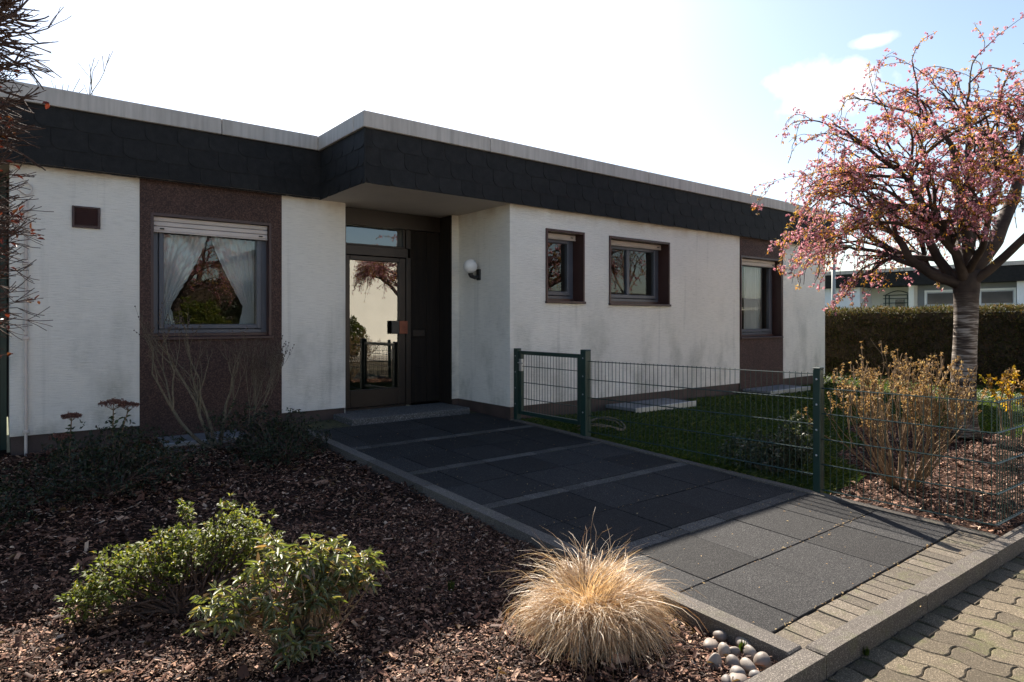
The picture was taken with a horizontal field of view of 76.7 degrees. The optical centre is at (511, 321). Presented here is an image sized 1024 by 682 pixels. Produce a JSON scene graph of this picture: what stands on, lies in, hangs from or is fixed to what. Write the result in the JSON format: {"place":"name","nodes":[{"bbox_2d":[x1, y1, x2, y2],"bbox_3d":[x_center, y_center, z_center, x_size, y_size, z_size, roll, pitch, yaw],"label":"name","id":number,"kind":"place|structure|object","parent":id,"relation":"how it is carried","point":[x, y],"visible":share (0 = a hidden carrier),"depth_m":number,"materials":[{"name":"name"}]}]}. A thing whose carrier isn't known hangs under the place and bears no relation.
{"place":"outdoors","nodes":[
{"label":"outdoors","id":0,"kind":"place"},
{"bbox_2d":[7,405,407,452],"bbox_3d":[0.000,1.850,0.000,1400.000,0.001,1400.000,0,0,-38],"label":"ground","id":1,"kind":"structure","parent":0,"point":[8,447],"depth_m":10.20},
{"bbox_2d":[2,51,112,94],"bbox_3d":[-17.887,-4.914,27.632,7.970,12.628,5.303,0,0,-21],"label":"bare tree","id":2,"kind":"object","parent":1,"relation":"on","point":[90,93],"visible":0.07,"depth_m":26.22,"materials":[{"name":"brown plant"}]},
{"bbox_2d":[282,411,476,430],"bbox_3d":[0.115,1.324,6.039,2.490,0.213,6.650,0,0,-38],"label":"path bed","id":3,"kind":"object","parent":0,"point":[332,423],"depth_m":7.71,"materials":[{"name":"stone"}]},
{"bbox_2d":[352,425,806,559],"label":"path cross strips","id":4,"kind":"object","parent":3,"relation":"on","point":[689,528],"visible":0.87,"depth_m":4.94,"materials":[{"name":"concrete"}]},
{"bbox_2d":[313,413,955,633],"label":"path paving","id":5,"kind":"structure","parent":3,"relation":"on","point":[795,581],"depth_m":4.51,"materials":[{"name":"grey concrete"}]},
{"bbox_2d":[297,419,999,664],"bbox_3d":[0.382,1.396,5.701,2.492,0.386,5.808,0,0,-38],"label":"path edging","id":6,"kind":"object","parent":3,"relation":"on","point":[759,639],"visible":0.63,"depth_m":4.26,"materials":[{"name":"concrete"}]},
{"bbox_2d":[776,531,993,652],"bbox_3d":[2.133,1.413,3.520,2.332,0.041,0.205,0,0,-38],"label":"path brick border","id":7,"kind":"object","parent":3,"relation":"on","point":[804,632],"visible":0.79,"depth_m":3.39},
{"bbox_2d":[0,426,777,681],"bbox_3d":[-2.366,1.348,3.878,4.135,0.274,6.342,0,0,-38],"label":"bark mulch","id":8,"kind":"object","parent":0,"point":[242,669],"visible":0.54,"depth_m":3.27,"materials":[{"name":"brown wood"}]},
{"bbox_2d":[0,465,47,535],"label":"shrub","id":9,"kind":"object","parent":8,"relation":"on","point":[7,503],"visible":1,"depth_m":4.12,"materials":[{"name":"green plant"}]},
{"bbox_2d":[0,0,71,357],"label":"clipped tree","id":10,"kind":"object","parent":8,"relation":"on","point":[12,16],"visible":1,"depth_m":3.05,"materials":[{"name":"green plant"}]},
{"bbox_2d":[45,411,81,463],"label":"sedum plant","id":11,"kind":"object","parent":8,"relation":"on","point":[74,415],"visible":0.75,"depth_m":5.72,"materials":[{"name":"brown plant"}]},
{"bbox_2d":[0,420,209,511],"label":"shrub","id":12,"kind":"object","parent":8,"relation":"on","point":[100,482],"visible":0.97,"depth_m":5.00,"materials":[{"name":"green plant"}]},
{"bbox_2d":[98,397,152,459],"bbox_3d":[-3.608,0.994,6.066,0.256,0.580,0.493,0,0,28],"label":"sedum plant","id":13,"kind":"object","parent":8,"relation":"on","point":[120,403],"visible":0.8,"depth_m":5.98,"materials":[{"name":"brown plant"}]},
{"bbox_2d":[55,493,286,623],"bbox_3d":[-1.633,1.151,3.178,1.030,0.544,0.469,0,0,-26],"label":"azalea shrub","id":14,"kind":"object","parent":8,"relation":"on","point":[175,595],"visible":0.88,"depth_m":3.09,"materials":[{"name":"green plant"}]},
{"bbox_2d":[133,302,248,449],"bbox_3d":[-3.147,0.569,6.407,1.065,1.492,0.595,0,0,-38],"label":"bare shrub","id":15,"kind":"object","parent":8,"relation":"on","point":[197,399],"visible":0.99,"depth_m":6.42,"materials":[{"name":"brown plant"}]},
{"bbox_2d":[157,429,246,452],"bbox_3d":[-3.260,1.268,6.875,0.860,0.105,0.522,0,0,-38],"label":"light well cover","id":16,"kind":"object","parent":8,"relation":"on","point":[201,436],"visible":0.34,"depth_m":6.75,"materials":[{"name":"concrete"}]},
{"bbox_2d":[197,399,331,469],"bbox_3d":[-2.275,1.052,6.207,1.195,0.562,1.499,0,0,-38],"label":"shrub","id":17,"kind":"object","parent":8,"relation":"on","point":[274,452],"visible":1,"depth_m":6.18,"materials":[{"name":"green plant"}]},
{"bbox_2d":[237,326,294,444],"bbox_3d":[-2.552,0.673,6.904,0.569,1.255,0.606,0,0,9],"label":"bare shrub","id":18,"kind":"object","parent":8,"relation":"on","point":[273,357],"visible":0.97,"depth_m":6.77,"materials":[{"name":"brown plant"}]},
{"bbox_2d":[181,532,388,670],"bbox_3d":[-0.949,1.188,2.801,0.859,0.488,0.482,0,0,-38],"label":"rhododendron shrub","id":19,"kind":"object","parent":8,"relation":"on","point":[308,617],"visible":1,"depth_m":2.75,"materials":[{"name":"green plant"}]},
{"bbox_2d":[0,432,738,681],"bbox_3d":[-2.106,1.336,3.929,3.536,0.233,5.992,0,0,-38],"label":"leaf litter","id":20,"kind":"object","parent":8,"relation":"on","point":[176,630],"visible":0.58,"depth_m":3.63,"materials":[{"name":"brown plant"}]},
{"bbox_2d":[448,580,454,590],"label":"weed tuft","id":21,"kind":"object","parent":8,"relation":"on","point":[452,583],"visible":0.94,"depth_m":3.37,"materials":[{"name":"green plant"}]},
{"bbox_2d":[487,513,706,681],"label":"ornamental grass","id":22,"kind":"object","parent":8,"relation":"on","point":[594,610],"depth_m":2.88,"materials":[{"name":"beige plant"}]},
{"bbox_2d":[703,638,718,650],"bbox_3d":[0.885,1.435,2.878,0.065,0.036,0.089,0,0,21],"label":"pebble","id":23,"kind":"object","parent":8,"relation":"on","point":[710,644],"visible":0.95,"depth_m":2.85,"materials":[{"name":"white stone"}]},
{"bbox_2d":[708,653,721,669],"bbox_3d":[0.853,1.429,2.716,0.059,0.072,0.045,0,0,-38],"label":"pebble","id":24,"kind":"object","parent":8,"relation":"on","point":[715,659],"visible":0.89,"depth_m":2.70,"materials":[{"name":"white stone"}]},
{"bbox_2d":[713,630,726,641],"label":"pebble","id":25,"kind":"object","parent":8,"relation":"on","point":[720,635],"visible":1,"depth_m":2.93,"materials":[{"name":"grey stone"}]},
{"bbox_2d":[718,642,730,661],"bbox_3d":[0.913,1.428,2.793,0.055,0.081,0.067,0,0,-38],"label":"pebble","id":26,"kind":"object","parent":8,"relation":"on","point":[723,648],"visible":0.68,"depth_m":2.77,"materials":[{"name":"white stone"}]},
{"bbox_2d":[721,674,730,681],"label":"pebble","id":27,"kind":"object","parent":8,"relation":"on","point":[725,678],"visible":0.98,"depth_m":2.58,"materials":[{"name":"white stone"}]},
{"bbox_2d":[725,654,739,666],"bbox_3d":[0.932,1.435,2.724,0.057,0.059,0.072,0,0,-38],"label":"pebble","id":28,"kind":"object","parent":8,"relation":"on","point":[731,660],"visible":0.65,"depth_m":2.71,"materials":[{"name":"white stone"}]},
{"bbox_2d":[729,646,740,656],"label":"pebble","id":29,"kind":"object","parent":8,"relation":"on","point":[735,650],"visible":0.58,"depth_m":2.79,"materials":[{"name":"white stone"}]},
{"bbox_2d":[730,665,745,674],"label":"pebble","id":30,"kind":"object","parent":8,"relation":"on","point":[736,669],"visible":0.54,"depth_m":2.62,"materials":[{"name":"white stone"}]},
{"bbox_2d":[729,672,747,681],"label":"pebble","id":31,"kind":"object","parent":8,"relation":"on","point":[741,677],"visible":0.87,"depth_m":2.58,"materials":[{"name":"white stone"}]},
{"bbox_2d":[739,638,746,652],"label":"weed tuft","id":32,"kind":"object","parent":8,"relation":"on","point":[741,646],"visible":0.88,"depth_m":2.82,"materials":[{"name":"green plant"}]},
{"bbox_2d":[735,637,750,647],"bbox_3d":[1.030,1.432,2.870,0.066,0.060,0.102,0,0,-17],"label":"pebble","id":33,"kind":"object","parent":8,"relation":"on","point":[737,639],"visible":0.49,"depth_m":2.86,"materials":[{"name":"grey stone"}]},
{"bbox_2d":[740,657,755,673],"bbox_3d":[0.982,1.435,2.690,0.052,0.059,0.080,0,0,-38],"label":"pebble","id":34,"kind":"object","parent":8,"relation":"on","point":[747,665],"visible":0.81,"depth_m":2.68,"materials":[{"name":"white stone"}]},
{"bbox_2d":[743,644,756,661],"bbox_3d":[1.028,1.429,2.785,0.047,0.066,0.073,0,0,-19],"label":"pebble","id":35,"kind":"object","parent":8,"relation":"on","point":[749,650],"visible":0.71,"depth_m":2.77,"materials":[{"name":"white stone"}]},
{"bbox_2d":[749,670,759,676],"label":"pebble","id":36,"kind":"object","parent":8,"relation":"on","point":[752,673],"visible":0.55,"depth_m":2.61,"materials":[{"name":"white stone"}]},
{"bbox_2d":[753,651,771,671],"bbox_3d":[1.054,1.432,2.716,0.071,0.078,0.078,0,0,-38],"label":"pebble","id":37,"kind":"object","parent":8,"relation":"on","point":[761,658],"visible":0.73,"depth_m":2.70,"materials":[{"name":"white stone"}]},
{"bbox_2d":[0,0,1023,271],"label":"sky","id":38,"kind":"structure","parent":0,"point":[700,91],"materials":[{"name":"white"}]},
{"bbox_2d":[520,371,1023,527],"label":"lawn","id":39,"kind":"structure","parent":0,"point":[828,381],"depth_m":7.99,"materials":[{"name":"plant"}]},
{"bbox_2d":[0,79,834,455],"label":"bungalow","id":40,"kind":"object","parent":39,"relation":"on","point":[340,255],"visible":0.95,"depth_m":8.02,"materials":[{"name":"white paint"}]},
{"bbox_2d":[150,212,272,339],"bbox_3d":[-3.395,-0.472,7.302,1.265,1.347,0.365,0,0,-38],"label":"window","id":41,"kind":"structure","parent":40,"relation":"in","point":[261,233],"depth_m":7.24,"materials":[{"name":"grey plastic"}]},
{"bbox_2d":[345,224,404,248],"bbox_3d":[-1.836,-1.129,8.672,0.890,0.263,0.040,0,0,-38],"label":"transom window","id":42,"kind":"structure","parent":40,"relation":"in","point":[354,234],"depth_m":8.67,"materials":[{"name":"clear glass"}]},
{"bbox_2d":[345,255,407,408],"bbox_3d":[-1.817,0.137,8.656,0.900,1.999,0.107,0,0,-38],"label":"door","id":43,"kind":"structure","parent":40,"relation":"in","point":[376,327],"depth_m":8.67,"materials":[{"name":"glass"}]},
{"bbox_2d":[463,259,480,279],"bbox_3d":[-0.546,-0.690,8.681,0.218,0.280,0.190,0,0,-38],"label":"wall lamp","id":44,"kind":"object","parent":40,"relation":"attached to","point":[470,267],"visible":1,"depth_m":8.63,"materials":[{"name":"white glass"}]},
{"bbox_2d":[545,228,585,303],"bbox_3d":[0.636,-0.734,8.896,0.722,0.992,0.365,0,0,-38],"label":"window","id":45,"kind":"structure","parent":40,"relation":"in","point":[574,242],"depth_m":9.00,"materials":[{"name":"brown plastic"}]},
{"bbox_2d":[608,236,670,306],"bbox_3d":[1.844,-0.729,9.847,1.377,1.002,0.365,0,0,-38],"label":"window","id":46,"kind":"structure","parent":40,"relation":"in","point":[660,251],"depth_m":10.05,"materials":[{"name":"brown plastic"}]},
{"bbox_2d":[740,255,783,338],"bbox_3d":[4.460,-0.419,11.905,1.385,1.472,0.365,0,0,-38],"label":"window","id":47,"kind":"structure","parent":40,"relation":"in","point":[773,280],"depth_m":12.23,"materials":[{"name":"brown plastic"}]},
{"bbox_2d":[577,416,625,430],"bbox_3d":[1.050,1.237,7.640,0.620,0.139,0.569,0,0,-38],"label":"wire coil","id":48,"kind":"object","parent":39,"relation":"on","point":[603,425],"visible":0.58,"depth_m":7.51,"materials":[{"name":"grey metal"}]},
{"bbox_2d":[606,398,695,412],"bbox_3d":[2.025,1.232,9.393,1.340,0.105,0.582,0,0,-38],"label":"light well cover","id":49,"kind":"object","parent":39,"relation":"on","point":[640,408],"visible":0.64,"depth_m":9.23,"materials":[{"name":"metal"}]},
{"bbox_2d":[714,409,812,474],"bbox_3d":[2.285,1.093,5.798,0.942,0.595,0.672,0,0,31],"label":"evergreen shrub","id":50,"kind":"object","parent":39,"relation":"on","point":[767,457],"visible":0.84,"depth_m":5.76,"materials":[{"name":"green plant"}]},
{"bbox_2d":[743,385,809,394],"bbox_3d":[4.724,1.232,11.542,1.340,0.105,0.542,0,0,-38],"label":"light well cover","id":51,"kind":"object","parent":39,"relation":"on","point":[777,389],"visible":0.78,"depth_m":11.35,"materials":[{"name":"metal"}]},
{"bbox_2d":[588,360,1023,525],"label":"fence","id":52,"kind":"object","parent":39,"relation":"on","point":[818,430],"visible":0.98,"depth_m":5.05,"materials":[{"name":"metal"}]},
{"bbox_2d":[514,348,590,436],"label":"garden gate","id":53,"kind":"structure","parent":52,"relation":"attached to","point":[584,356],"depth_m":7.57,"materials":[{"name":"metal"}]},
{"bbox_2d":[831,245,852,306],"bbox_3d":[9.623,-0.330,19.280,0.730,3.860,0.800,0,0,-38],"label":"street lamp","id":54,"kind":"object","parent":39,"relation":"on","point":[833,287],"visible":0.17,"depth_m":19.18,"materials":[{"name":"white metal"}]},
{"bbox_2d":[824,303,1023,387],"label":"hedge","id":55,"kind":"object","parent":39,"relation":"on","point":[916,333],"visible":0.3,"depth_m":14.02,"materials":[{"name":"green plant"}]},
{"bbox_2d":[830,416,1023,536],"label":"bark mulch","id":56,"kind":"object","parent":39,"relation":"on","point":[935,492],"visible":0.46,"depth_m":5.59,"materials":[{"name":"brown wood"}]},
{"bbox_2d":[750,12,1023,438],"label":"cherry tree","id":57,"kind":"object","parent":56,"relation":"on","point":[960,233],"visible":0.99,"depth_m":7.48,"materials":[{"name":"pink plant"}]},
{"bbox_2d":[797,338,987,488],"bbox_3d":[3.259,0.778,5.462,1.437,1.240,1.444,0,0,-38],"label":"hydrangea shrub","id":58,"kind":"object","parent":56,"relation":"on","point":[917,389],"visible":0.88,"depth_m":5.30,"materials":[{"name":"brown plant"}]},
{"bbox_2d":[979,365,1023,442],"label":"flowering shrub","id":59,"kind":"object","parent":56,"relation":"on","point":[1008,392],"visible":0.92,"depth_m":7.54,"materials":[{"name":"yellow plant"}]},
{"bbox_2d":[1016,379,1023,406],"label":"flowering shrub","id":60,"kind":"object","parent":56,"relation":"on","point":[1022,388],"visible":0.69,"depth_m":7.14,"materials":[{"name":"yellow plant"}]},
{"bbox_2d":[824,552,1023,681],"bbox_3d":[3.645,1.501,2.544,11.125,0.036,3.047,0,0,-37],"label":"street paving","id":61,"kind":"structure","parent":0,"point":[1000,639],"depth_m":2.98,"materials":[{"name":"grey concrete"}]},
{"bbox_2d":[863,646,868,655],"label":"weed tuft","id":62,"kind":"object","parent":61,"relation":"on","point":[866,651],"visible":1,"depth_m":2.87,"materials":[{"name":"green plant"}]},
{"bbox_2d":[825,260,1023,312],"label":"neighbour house","id":63,"kind":"structure","parent":0,"point":[1003,283],"depth_m":27.09,"materials":[{"name":"grey paint"}]},
{"bbox_2d":[895,299,904,307],"bbox_3d":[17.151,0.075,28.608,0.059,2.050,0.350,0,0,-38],"label":"entrance door","id":64,"kind":"structure","parent":63,"relation":"in","point":[897,302],"depth_m":28.59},
{"bbox_2d":[924,290,952,312],"bbox_3d":[17.844,0.060,26.417,0.080,2.680,1.770,0,0,-38],"label":"window","id":65,"kind":"structure","parent":63,"relation":"in","point":[931,297],"depth_m":26.70,"materials":[{"name":"white glass"}]},
{"bbox_2d":[979,287,1015,311],"bbox_3d":[18.849,0.060,25.140,0.080,2.680,1.220,0,0,-38],"label":"window","id":66,"kind":"structure","parent":63,"relation":"in","point":[995,296],"depth_m":25.11,"materials":[{"name":"white glass"}]},
{"label":"street","id":67,"kind":"structure","parent":0,"visible":0},
{"bbox_2d":[744,524,1023,681],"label":"kerb","id":68,"kind":"structure","parent":67,"relation":"on","point":[838,648],"depth_m":3.08,"materials":[{"name":"concrete"}]}
]}

